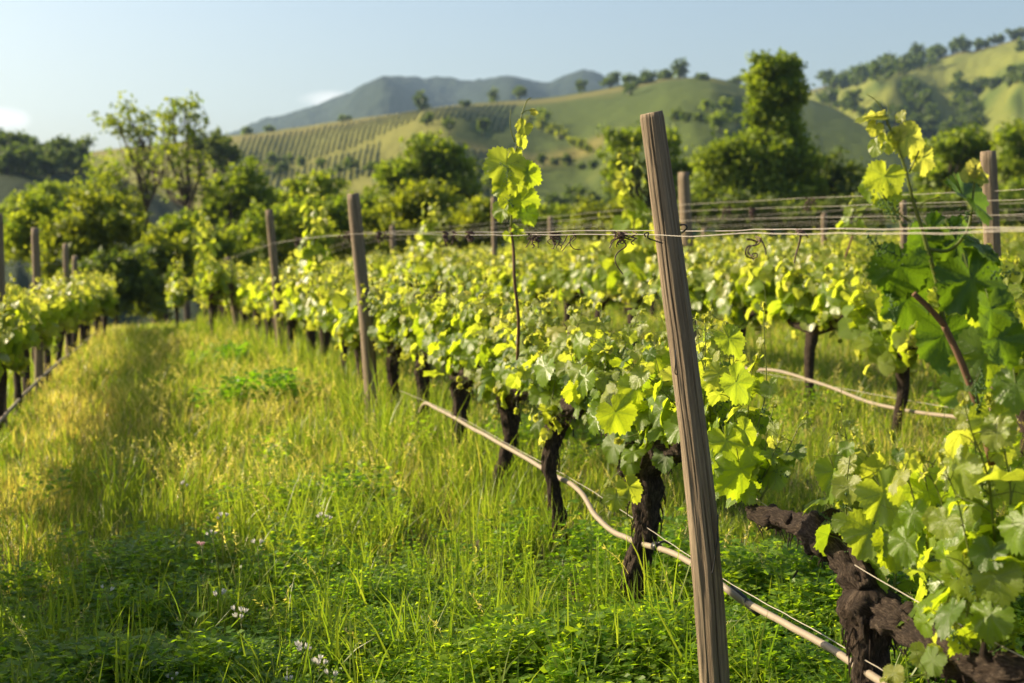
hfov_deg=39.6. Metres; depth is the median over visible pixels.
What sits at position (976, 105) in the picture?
hill tree
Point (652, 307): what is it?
grapevine
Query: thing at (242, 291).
grapevine
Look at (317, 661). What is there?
white wildflower
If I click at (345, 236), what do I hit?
dried tendril
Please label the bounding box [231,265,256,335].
grapevine
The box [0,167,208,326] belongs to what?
hill
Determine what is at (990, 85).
hill tree
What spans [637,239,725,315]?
grapevine
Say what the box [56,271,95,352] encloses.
grapevine
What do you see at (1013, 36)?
hill tree
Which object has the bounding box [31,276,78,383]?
grapevine
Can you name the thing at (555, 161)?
hill tree
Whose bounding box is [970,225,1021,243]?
grapevine
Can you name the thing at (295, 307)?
grapevine
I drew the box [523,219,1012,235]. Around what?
trellis wire
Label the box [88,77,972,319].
hill
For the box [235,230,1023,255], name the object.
trellis wire
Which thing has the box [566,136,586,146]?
hill tree
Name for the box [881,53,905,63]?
hill tree
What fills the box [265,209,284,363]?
wooden post
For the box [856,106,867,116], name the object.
hill tree
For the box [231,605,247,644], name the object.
white wildflower
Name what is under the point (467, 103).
hill tree
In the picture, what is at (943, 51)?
hill tree
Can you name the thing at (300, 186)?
leafy tree
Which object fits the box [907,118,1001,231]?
round tree
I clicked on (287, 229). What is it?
bush
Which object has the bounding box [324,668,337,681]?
white wildflower
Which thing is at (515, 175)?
grapevine
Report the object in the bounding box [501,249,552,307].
grapevine
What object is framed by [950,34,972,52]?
hill tree
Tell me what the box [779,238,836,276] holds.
grapevine
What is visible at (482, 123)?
hill tree
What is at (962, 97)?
hill tree
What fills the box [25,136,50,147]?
hill tree
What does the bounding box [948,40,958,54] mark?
hill tree
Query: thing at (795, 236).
grapevine
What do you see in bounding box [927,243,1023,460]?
grapevine
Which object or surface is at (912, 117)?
hill tree
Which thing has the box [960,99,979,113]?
hill tree
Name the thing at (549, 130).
hill tree
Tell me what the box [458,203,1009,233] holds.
trellis wire
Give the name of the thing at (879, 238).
grapevine
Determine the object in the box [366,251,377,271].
grapevine
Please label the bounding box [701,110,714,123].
hill tree
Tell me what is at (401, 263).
grapevine
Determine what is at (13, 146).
hill tree
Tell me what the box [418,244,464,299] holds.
grapevine
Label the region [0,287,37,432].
grapevine
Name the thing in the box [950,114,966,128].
hill tree
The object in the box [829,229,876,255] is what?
grapevine
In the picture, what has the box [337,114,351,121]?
hill tree
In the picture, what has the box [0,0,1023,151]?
sky
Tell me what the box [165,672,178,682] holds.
white wildflower
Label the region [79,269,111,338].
grapevine
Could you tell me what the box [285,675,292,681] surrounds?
white wildflower
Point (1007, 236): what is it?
grapevine
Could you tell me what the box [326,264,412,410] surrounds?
grapevine
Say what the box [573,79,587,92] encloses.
hill tree
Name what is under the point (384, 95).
mountain
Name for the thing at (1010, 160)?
round tree
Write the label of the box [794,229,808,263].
dried tendril
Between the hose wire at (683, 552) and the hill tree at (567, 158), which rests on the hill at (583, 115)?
the hill tree at (567, 158)
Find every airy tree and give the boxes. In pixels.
[66,91,168,324]
[144,90,227,321]
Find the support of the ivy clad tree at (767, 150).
on the ground at (476, 543)
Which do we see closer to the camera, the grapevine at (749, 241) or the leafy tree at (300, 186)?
the grapevine at (749, 241)
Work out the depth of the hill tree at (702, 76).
526.68 m
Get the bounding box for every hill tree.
[0,127,8,146]
[0,127,30,145]
[0,140,34,163]
[0,147,21,174]
[10,144,41,176]
[18,138,33,145]
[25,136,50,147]
[26,142,44,157]
[33,154,50,172]
[41,147,63,174]
[45,134,78,155]
[50,143,81,174]
[72,133,97,161]
[73,155,89,173]
[240,126,253,133]
[245,154,260,166]
[262,125,275,131]
[264,151,282,165]
[272,160,293,174]
[281,152,294,163]
[296,155,306,166]
[315,157,326,167]
[333,163,343,171]
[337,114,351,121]
[341,157,359,171]
[363,161,377,171]
[412,90,432,110]
[420,112,435,125]
[441,115,456,131]
[458,100,470,106]
[467,155,480,164]
[475,118,491,135]
[481,164,491,188]
[487,86,499,101]
[511,85,526,99]
[523,115,533,121]
[530,108,551,123]
[533,116,549,129]
[535,153,548,167]
[544,192,566,206]
[545,126,554,133]
[548,123,563,132]
[550,157,559,164]
[554,127,569,139]
[559,152,575,165]
[561,195,572,205]
[562,184,579,204]
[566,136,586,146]
[572,183,588,202]
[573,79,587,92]
[575,139,584,149]
[576,162,585,169]
[581,189,604,208]
[583,143,593,152]
[588,159,598,169]
[595,196,611,206]
[598,71,621,87]
[603,189,615,201]
[620,73,642,95]
[631,68,658,84]
[656,68,676,79]
[667,107,681,120]
[670,57,689,77]
[679,110,692,122]
[692,112,705,121]
[693,72,709,79]
[698,98,716,111]
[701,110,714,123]
[707,107,731,132]
[718,96,733,112]
[727,74,744,83]
[730,113,742,125]
[814,69,835,86]
[814,90,826,103]
[821,88,838,105]
[822,75,844,90]
[830,100,839,108]
[835,69,853,89]
[838,96,848,112]
[841,87,864,112]
[847,65,859,75]
[848,74,859,86]
[853,62,868,84]
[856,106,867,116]
[864,110,894,128]
[866,58,878,75]
[866,60,883,81]
[871,100,889,111]
[877,51,892,65]
[880,61,894,78]
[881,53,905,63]
[888,103,907,127]
[893,58,912,75]
[899,74,925,96]
[901,50,915,58]
[904,56,919,71]
[905,111,923,127]
[906,91,918,100]
[907,90,934,110]
[908,42,925,60]
[912,51,926,69]
[914,101,925,112]
[917,102,936,116]
[919,103,940,120]
[919,115,939,126]
[920,125,938,137]
[923,51,941,67]
[925,46,940,56]
[933,42,951,58]
[936,117,955,136]
[942,75,975,93]
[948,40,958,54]
[948,89,978,113]
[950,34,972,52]
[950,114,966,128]
[952,71,963,79]
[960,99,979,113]
[961,100,984,114]
[961,108,989,131]
[970,75,990,91]
[972,37,983,50]
[981,39,990,47]
[984,77,1000,89]
[987,33,999,45]
[989,76,1002,86]
[998,33,1005,43]
[1000,73,1013,87]
[1004,28,1022,40]
[1004,64,1023,83]
[1013,66,1023,80]
[1015,27,1023,38]
[1015,37,1023,51]
[1018,69,1023,82]
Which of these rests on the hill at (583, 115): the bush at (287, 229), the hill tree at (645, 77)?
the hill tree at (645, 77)
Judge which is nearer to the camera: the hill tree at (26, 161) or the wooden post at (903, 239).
the wooden post at (903, 239)
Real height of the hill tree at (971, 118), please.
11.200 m
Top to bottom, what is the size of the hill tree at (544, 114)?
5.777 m
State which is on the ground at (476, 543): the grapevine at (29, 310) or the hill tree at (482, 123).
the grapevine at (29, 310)
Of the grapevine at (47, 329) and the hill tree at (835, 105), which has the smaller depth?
the grapevine at (47, 329)
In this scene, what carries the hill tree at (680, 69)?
on the hill at (583, 115)
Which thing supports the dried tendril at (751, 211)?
attached to the trellis wire at (760, 208)
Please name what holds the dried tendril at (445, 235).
attached to the trellis wire at (731, 233)
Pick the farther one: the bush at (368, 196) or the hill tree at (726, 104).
the hill tree at (726, 104)
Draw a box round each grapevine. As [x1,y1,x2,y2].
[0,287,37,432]
[0,293,22,381]
[5,278,47,415]
[7,272,61,402]
[18,278,73,363]
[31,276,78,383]
[44,271,84,369]
[45,273,89,363]
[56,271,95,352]
[61,270,100,352]
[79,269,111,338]
[79,270,106,346]
[83,269,104,341]
[93,268,116,332]
[93,270,121,329]
[96,280,119,337]
[165,249,187,324]
[181,205,236,334]
[193,273,206,318]
[198,297,208,309]
[218,262,223,317]
[222,259,254,326]
[222,263,226,318]
[225,265,243,326]
[226,259,256,328]
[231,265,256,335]
[236,258,265,338]
[238,258,282,347]
[255,258,295,345]
[258,259,305,358]
[281,181,332,361]
[294,259,335,378]
[300,258,372,381]
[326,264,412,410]
[334,256,346,269]
[336,255,352,276]
[347,258,353,272]
[351,264,434,410]
[360,253,478,430]
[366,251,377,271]
[367,247,388,289]
[373,246,401,290]
[391,249,418,286]
[404,185,451,299]
[408,254,511,461]
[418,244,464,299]
[437,247,486,293]
[440,245,464,287]
[448,242,502,299]
[450,97,563,509]
[456,242,483,253]
[469,243,497,259]
[470,245,535,305]
[490,242,509,257]
[492,267,657,552]
[497,241,535,267]
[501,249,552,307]
[510,238,540,267]
[523,238,587,334]
[531,234,573,302]
[533,290,731,604]
[553,238,588,307]
[562,245,625,320]
[577,235,601,250]
[581,235,607,311]
[584,137,679,362]
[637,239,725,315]
[650,301,655,318]
[686,237,787,350]
[692,285,1023,682]
[693,232,714,251]
[694,237,702,257]
[701,231,735,252]
[703,235,749,329]
[730,230,768,251]
[736,234,788,335]
[739,231,776,242]
[761,231,805,255]
[764,193,870,411]
[772,230,806,245]
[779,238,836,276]
[798,229,842,255]
[808,235,875,287]
[824,268,959,436]
[828,231,869,240]
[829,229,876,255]
[855,94,1023,651]
[859,227,889,241]
[864,230,899,247]
[865,238,899,250]
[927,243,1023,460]
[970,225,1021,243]
[972,229,1023,255]
[979,233,1023,300]
[1001,225,1021,239]
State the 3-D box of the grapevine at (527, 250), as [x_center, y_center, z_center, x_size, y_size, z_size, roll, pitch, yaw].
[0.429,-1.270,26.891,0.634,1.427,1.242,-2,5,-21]
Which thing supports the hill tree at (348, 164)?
on the hill at (583, 115)
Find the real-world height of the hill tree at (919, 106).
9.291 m
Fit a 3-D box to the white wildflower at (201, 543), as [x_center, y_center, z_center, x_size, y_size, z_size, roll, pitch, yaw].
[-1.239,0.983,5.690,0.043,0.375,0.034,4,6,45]
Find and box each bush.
[0,176,88,218]
[3,189,68,288]
[24,187,153,328]
[57,242,171,325]
[120,222,208,324]
[155,207,262,313]
[219,187,301,237]
[227,197,337,269]
[298,185,390,266]
[298,192,373,262]
[333,192,521,258]
[371,177,469,255]
[483,201,574,243]
[505,197,569,246]
[556,190,651,243]
[676,187,880,241]
[857,176,1023,230]
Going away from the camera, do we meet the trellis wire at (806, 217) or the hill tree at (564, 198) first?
the trellis wire at (806, 217)
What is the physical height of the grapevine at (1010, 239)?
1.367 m
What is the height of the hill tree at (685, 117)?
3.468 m
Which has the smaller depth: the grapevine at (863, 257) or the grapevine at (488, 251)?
the grapevine at (863, 257)
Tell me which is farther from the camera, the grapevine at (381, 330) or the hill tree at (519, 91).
the hill tree at (519, 91)
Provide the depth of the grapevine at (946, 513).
3.63 m
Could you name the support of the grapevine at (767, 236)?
on the ground at (476, 543)
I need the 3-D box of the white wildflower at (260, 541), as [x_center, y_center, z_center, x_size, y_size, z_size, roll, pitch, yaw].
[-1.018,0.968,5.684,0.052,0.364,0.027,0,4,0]
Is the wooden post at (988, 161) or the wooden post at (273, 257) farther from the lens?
the wooden post at (273, 257)
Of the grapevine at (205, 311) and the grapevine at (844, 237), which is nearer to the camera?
the grapevine at (844, 237)
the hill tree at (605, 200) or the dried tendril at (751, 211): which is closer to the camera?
the dried tendril at (751, 211)
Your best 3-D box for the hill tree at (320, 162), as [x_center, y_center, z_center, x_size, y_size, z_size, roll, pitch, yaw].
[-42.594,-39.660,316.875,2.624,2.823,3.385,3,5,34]
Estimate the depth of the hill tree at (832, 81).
810.44 m
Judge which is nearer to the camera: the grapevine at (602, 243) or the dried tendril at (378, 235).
the dried tendril at (378, 235)
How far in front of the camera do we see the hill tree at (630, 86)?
506.51 m
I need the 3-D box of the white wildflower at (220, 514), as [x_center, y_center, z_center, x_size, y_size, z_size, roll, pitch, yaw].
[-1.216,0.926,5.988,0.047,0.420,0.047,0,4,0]
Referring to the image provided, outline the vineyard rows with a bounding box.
[239,103,514,197]
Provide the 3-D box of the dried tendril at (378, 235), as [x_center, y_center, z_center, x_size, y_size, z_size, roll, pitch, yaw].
[-0.887,-0.706,9.821,0.142,0.112,0.048,0,4,0]
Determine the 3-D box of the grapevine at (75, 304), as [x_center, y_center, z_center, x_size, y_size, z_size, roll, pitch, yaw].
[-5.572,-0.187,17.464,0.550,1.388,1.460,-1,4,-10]
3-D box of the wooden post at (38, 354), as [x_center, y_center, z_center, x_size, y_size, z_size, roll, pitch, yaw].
[-5.015,-0.165,15.030,0.107,2.078,0.097,0,4,0]
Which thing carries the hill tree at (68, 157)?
on the hill at (11, 182)
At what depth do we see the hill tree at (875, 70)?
642.81 m
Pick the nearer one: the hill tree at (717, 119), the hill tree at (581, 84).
the hill tree at (717, 119)
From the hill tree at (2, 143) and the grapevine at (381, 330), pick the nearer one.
the grapevine at (381, 330)
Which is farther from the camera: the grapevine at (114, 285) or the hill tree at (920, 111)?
the hill tree at (920, 111)
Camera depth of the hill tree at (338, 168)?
290.05 m
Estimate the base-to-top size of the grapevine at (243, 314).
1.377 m
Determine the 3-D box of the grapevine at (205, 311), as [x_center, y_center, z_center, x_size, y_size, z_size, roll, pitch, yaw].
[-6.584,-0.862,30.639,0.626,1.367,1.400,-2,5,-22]
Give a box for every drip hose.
[0,332,95,422]
[414,402,884,682]
[567,335,967,420]
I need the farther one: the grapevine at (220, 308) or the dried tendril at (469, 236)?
the grapevine at (220, 308)
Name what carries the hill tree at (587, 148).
on the hill at (583, 115)
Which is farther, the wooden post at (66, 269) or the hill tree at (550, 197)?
the hill tree at (550, 197)
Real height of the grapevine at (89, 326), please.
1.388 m
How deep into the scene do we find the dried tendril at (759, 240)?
3.43 m
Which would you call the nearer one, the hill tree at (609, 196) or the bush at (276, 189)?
the bush at (276, 189)
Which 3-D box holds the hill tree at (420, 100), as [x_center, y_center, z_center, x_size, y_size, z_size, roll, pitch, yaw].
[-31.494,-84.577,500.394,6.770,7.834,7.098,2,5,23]
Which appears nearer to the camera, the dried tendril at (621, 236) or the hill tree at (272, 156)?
the dried tendril at (621, 236)
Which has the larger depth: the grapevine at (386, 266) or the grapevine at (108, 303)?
the grapevine at (386, 266)
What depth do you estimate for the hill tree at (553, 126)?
390.67 m
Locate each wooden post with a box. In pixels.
[0,213,6,431]
[31,227,43,391]
[63,243,72,365]
[72,255,77,277]
[224,257,241,330]
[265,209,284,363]
[347,193,378,416]
[390,226,395,254]
[491,197,496,258]
[548,216,554,301]
[640,110,729,682]
[678,172,696,335]
[702,228,706,242]
[821,213,827,246]
[900,200,907,247]
[980,150,1000,410]
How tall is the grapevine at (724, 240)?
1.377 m
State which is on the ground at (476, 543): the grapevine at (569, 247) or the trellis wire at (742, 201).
the grapevine at (569, 247)
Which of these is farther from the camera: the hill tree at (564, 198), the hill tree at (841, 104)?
the hill tree at (841, 104)
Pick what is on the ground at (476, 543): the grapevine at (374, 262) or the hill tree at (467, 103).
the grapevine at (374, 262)
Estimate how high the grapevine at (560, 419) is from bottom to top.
1.455 m
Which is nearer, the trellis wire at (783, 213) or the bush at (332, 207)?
the trellis wire at (783, 213)
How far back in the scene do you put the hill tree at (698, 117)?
326.72 m
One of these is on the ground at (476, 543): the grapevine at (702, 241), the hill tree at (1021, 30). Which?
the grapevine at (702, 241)
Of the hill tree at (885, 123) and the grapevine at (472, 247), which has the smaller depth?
the grapevine at (472, 247)
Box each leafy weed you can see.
[187,340,252,366]
[188,366,323,414]
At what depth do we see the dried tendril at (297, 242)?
13.85 m
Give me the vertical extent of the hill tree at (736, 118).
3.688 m
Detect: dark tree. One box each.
[185,125,244,229]
[810,138,867,236]
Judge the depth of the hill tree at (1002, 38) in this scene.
888.18 m
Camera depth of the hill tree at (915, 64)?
786.71 m
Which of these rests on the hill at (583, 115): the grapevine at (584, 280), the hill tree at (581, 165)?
the hill tree at (581, 165)
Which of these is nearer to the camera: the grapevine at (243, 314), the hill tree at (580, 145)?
the grapevine at (243, 314)
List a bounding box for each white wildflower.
[101,585,114,638]
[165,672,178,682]
[180,480,187,575]
[197,541,207,611]
[205,529,221,594]
[213,588,225,633]
[216,512,228,584]
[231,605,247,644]
[250,539,262,594]
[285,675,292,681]
[294,640,311,673]
[311,654,328,680]
[316,512,331,574]
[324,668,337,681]
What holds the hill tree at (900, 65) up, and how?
on the hill at (1002, 102)
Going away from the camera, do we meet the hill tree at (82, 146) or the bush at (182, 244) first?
the bush at (182, 244)
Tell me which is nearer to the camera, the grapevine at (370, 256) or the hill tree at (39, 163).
the grapevine at (370, 256)
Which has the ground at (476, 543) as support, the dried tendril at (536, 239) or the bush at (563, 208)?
the bush at (563, 208)
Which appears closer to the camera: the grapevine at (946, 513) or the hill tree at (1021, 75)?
the grapevine at (946, 513)
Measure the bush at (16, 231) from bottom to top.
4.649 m
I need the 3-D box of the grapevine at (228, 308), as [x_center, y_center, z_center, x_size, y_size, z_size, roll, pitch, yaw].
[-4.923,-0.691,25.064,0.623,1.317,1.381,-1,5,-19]
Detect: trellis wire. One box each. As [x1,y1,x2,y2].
[232,227,1023,258]
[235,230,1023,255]
[332,199,1023,247]
[341,189,1021,242]
[349,214,1019,246]
[451,216,1012,239]
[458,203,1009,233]
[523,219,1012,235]
[531,209,1023,230]
[756,498,1023,657]
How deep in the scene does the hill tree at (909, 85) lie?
603.14 m
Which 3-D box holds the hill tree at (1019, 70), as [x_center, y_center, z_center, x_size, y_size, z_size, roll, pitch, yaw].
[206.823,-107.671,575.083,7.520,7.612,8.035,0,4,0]
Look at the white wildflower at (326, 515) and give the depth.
5.97 m
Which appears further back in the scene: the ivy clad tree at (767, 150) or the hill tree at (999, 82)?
the hill tree at (999, 82)
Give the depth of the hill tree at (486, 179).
243.79 m
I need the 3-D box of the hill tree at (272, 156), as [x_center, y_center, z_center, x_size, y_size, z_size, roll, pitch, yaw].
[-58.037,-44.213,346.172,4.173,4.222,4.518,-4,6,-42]
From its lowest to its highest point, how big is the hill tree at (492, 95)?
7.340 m
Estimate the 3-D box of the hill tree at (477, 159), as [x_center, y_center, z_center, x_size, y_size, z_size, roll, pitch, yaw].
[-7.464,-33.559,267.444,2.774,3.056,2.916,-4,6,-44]
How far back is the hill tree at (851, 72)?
848.56 m
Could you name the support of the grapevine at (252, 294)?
on the ground at (476, 543)
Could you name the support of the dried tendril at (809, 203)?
attached to the trellis wire at (760, 208)
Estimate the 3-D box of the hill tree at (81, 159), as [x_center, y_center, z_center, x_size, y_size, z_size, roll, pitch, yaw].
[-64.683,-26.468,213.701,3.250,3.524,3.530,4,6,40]
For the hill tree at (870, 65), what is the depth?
844.64 m
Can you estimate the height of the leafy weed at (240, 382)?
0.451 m
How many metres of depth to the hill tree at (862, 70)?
743.10 m
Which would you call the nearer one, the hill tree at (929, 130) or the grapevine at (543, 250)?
the grapevine at (543, 250)
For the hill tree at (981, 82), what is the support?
on the hill at (1002, 102)
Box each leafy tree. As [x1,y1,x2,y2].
[193,155,280,316]
[273,168,350,255]
[595,120,698,227]
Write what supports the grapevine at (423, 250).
on the ground at (476, 543)
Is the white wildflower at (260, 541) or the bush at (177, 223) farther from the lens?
the bush at (177, 223)
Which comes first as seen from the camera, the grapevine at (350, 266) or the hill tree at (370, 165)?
the grapevine at (350, 266)
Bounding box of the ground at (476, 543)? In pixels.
[0,289,1003,682]
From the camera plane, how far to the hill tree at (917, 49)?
888.36 m
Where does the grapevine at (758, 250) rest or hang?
on the ground at (476, 543)
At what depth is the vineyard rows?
390.23 m
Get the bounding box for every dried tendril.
[294,237,308,249]
[336,231,350,246]
[373,231,393,246]
[442,231,459,246]
[465,231,474,242]
[525,233,540,247]
[547,232,561,249]
[561,232,580,250]
[609,231,636,273]
[721,206,732,219]
[745,236,766,259]
[749,207,755,221]
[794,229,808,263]
[803,197,816,210]
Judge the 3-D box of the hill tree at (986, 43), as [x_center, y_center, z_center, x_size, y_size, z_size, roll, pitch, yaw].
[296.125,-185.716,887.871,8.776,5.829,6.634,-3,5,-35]
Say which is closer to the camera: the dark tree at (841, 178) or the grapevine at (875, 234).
the grapevine at (875, 234)
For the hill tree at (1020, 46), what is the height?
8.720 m
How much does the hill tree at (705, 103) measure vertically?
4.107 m
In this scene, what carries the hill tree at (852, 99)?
on the hill at (1002, 102)
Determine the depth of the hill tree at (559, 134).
376.75 m
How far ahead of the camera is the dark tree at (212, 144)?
147.95 m
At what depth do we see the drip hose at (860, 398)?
9.89 m
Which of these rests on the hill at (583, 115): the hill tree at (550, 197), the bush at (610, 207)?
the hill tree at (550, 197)
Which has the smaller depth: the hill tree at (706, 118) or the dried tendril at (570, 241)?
the dried tendril at (570, 241)
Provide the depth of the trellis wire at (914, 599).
3.62 m
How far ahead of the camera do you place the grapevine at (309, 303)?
14.52 m
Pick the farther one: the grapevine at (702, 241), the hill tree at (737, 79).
the hill tree at (737, 79)
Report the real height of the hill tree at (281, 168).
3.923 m
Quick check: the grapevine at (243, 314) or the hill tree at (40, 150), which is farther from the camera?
the hill tree at (40, 150)
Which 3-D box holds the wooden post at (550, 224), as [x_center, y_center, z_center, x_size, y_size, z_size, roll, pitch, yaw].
[0.750,-1.374,26.972,0.140,1.993,0.123,0,4,0]
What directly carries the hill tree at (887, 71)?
on the hill at (1002, 102)
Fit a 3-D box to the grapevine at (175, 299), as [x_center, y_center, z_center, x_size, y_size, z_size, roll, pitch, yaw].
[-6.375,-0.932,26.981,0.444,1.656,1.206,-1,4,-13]
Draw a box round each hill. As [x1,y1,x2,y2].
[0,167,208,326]
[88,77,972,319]
[808,39,1023,229]
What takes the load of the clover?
on the ground at (476, 543)
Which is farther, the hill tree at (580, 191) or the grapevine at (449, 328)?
the hill tree at (580, 191)
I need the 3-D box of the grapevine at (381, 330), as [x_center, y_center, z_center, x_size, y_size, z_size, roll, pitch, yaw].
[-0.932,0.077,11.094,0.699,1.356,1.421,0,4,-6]
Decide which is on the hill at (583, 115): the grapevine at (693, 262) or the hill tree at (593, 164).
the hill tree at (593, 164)
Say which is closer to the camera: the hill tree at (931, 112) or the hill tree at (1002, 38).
the hill tree at (931, 112)
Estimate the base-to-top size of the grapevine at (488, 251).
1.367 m
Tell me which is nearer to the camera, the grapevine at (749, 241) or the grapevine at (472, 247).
the grapevine at (749, 241)
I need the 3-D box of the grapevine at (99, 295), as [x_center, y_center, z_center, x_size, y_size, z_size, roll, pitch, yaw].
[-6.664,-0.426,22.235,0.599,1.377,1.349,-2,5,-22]
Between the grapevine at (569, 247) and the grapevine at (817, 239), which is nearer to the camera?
the grapevine at (817, 239)
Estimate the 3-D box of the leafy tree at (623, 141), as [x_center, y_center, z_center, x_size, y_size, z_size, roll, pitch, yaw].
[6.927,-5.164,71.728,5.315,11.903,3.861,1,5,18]
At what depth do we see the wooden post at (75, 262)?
21.94 m
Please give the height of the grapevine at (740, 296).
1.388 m
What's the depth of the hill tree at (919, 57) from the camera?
792.75 m
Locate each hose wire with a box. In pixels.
[401,391,882,670]
[760,372,945,406]
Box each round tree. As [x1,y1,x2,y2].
[363,128,484,247]
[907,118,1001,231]
[989,116,1023,226]
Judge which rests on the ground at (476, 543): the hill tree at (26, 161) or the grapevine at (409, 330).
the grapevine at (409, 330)
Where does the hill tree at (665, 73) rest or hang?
on the hill at (583, 115)
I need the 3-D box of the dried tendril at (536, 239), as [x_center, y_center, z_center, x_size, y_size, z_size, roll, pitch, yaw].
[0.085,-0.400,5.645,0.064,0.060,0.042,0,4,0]
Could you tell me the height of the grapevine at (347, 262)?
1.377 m
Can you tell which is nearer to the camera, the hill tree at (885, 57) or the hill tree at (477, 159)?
the hill tree at (477, 159)
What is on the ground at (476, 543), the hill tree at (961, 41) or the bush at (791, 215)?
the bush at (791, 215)
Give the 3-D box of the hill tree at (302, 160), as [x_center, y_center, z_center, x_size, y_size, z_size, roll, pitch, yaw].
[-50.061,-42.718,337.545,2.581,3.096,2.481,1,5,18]
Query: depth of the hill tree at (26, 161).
195.51 m
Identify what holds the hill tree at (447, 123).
on the hill at (583, 115)
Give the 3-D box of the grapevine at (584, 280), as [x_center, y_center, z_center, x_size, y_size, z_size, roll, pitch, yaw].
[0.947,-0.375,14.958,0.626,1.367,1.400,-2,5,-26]
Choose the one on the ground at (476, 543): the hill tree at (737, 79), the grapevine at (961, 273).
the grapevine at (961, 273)
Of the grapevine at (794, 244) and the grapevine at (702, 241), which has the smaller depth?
the grapevine at (794, 244)
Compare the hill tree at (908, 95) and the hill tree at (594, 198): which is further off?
the hill tree at (908, 95)
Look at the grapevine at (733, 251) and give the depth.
18.80 m
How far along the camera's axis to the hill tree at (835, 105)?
651.25 m
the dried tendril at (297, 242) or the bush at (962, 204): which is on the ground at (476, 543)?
the bush at (962, 204)
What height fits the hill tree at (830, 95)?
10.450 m
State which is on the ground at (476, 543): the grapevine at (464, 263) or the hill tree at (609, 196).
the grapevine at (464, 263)
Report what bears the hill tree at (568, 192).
on the hill at (583, 115)
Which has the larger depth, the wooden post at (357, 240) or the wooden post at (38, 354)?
the wooden post at (38, 354)
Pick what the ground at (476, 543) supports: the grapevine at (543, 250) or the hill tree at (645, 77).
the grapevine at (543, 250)
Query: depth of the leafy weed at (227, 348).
16.95 m
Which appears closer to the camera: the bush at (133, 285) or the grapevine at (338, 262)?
the grapevine at (338, 262)
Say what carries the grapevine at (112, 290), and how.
on the ground at (476, 543)
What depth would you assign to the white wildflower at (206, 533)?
5.78 m
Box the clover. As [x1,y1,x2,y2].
[0,379,1023,682]
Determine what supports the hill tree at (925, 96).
on the hill at (1002, 102)
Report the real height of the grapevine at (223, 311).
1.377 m
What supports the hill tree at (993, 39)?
on the hill at (1002, 102)
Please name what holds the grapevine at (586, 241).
on the ground at (476, 543)
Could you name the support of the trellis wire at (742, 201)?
attached to the wooden post at (988, 161)
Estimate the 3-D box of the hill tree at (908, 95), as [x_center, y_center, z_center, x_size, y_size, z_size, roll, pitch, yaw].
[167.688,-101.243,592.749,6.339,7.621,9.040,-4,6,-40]
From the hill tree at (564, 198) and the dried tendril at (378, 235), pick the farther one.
the hill tree at (564, 198)
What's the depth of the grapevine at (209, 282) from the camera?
21.74 m
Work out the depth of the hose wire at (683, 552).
4.74 m
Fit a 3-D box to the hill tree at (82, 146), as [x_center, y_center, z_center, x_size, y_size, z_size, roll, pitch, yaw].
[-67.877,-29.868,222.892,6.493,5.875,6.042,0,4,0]
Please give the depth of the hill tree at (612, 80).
596.77 m
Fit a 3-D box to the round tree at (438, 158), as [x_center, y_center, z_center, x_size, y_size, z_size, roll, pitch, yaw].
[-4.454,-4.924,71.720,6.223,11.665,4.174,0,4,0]
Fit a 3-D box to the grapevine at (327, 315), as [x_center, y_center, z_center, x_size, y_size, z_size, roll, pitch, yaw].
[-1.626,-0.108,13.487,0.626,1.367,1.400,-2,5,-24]
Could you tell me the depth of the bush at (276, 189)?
69.72 m
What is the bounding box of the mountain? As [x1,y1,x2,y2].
[123,69,622,147]
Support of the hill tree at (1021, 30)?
on the hill at (1002, 102)
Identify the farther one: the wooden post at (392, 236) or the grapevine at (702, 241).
the wooden post at (392, 236)
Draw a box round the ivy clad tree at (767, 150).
[675,46,838,239]
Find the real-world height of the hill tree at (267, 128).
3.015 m
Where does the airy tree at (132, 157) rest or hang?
on the ground at (476, 543)
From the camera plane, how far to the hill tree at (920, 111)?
579.67 m
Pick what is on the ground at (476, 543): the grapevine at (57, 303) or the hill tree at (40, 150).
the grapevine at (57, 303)
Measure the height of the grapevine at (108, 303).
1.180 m
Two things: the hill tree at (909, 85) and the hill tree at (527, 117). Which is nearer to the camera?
the hill tree at (527, 117)
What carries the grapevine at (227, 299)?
on the ground at (476, 543)
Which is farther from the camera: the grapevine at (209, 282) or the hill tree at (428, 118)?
the hill tree at (428, 118)
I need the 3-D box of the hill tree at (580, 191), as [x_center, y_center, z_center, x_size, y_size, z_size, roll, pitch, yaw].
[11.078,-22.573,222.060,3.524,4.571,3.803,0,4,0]
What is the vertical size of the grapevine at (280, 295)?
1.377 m
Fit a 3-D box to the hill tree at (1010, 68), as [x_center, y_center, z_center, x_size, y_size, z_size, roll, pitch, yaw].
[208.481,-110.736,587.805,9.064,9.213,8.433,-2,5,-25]
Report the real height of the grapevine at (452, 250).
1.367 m
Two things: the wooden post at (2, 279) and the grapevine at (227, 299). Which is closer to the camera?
the wooden post at (2, 279)
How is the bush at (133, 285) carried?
on the ground at (476, 543)
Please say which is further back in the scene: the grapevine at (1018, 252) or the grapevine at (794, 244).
the grapevine at (794, 244)
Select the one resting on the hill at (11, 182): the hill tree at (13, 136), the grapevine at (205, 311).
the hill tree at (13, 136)
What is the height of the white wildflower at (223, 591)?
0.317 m

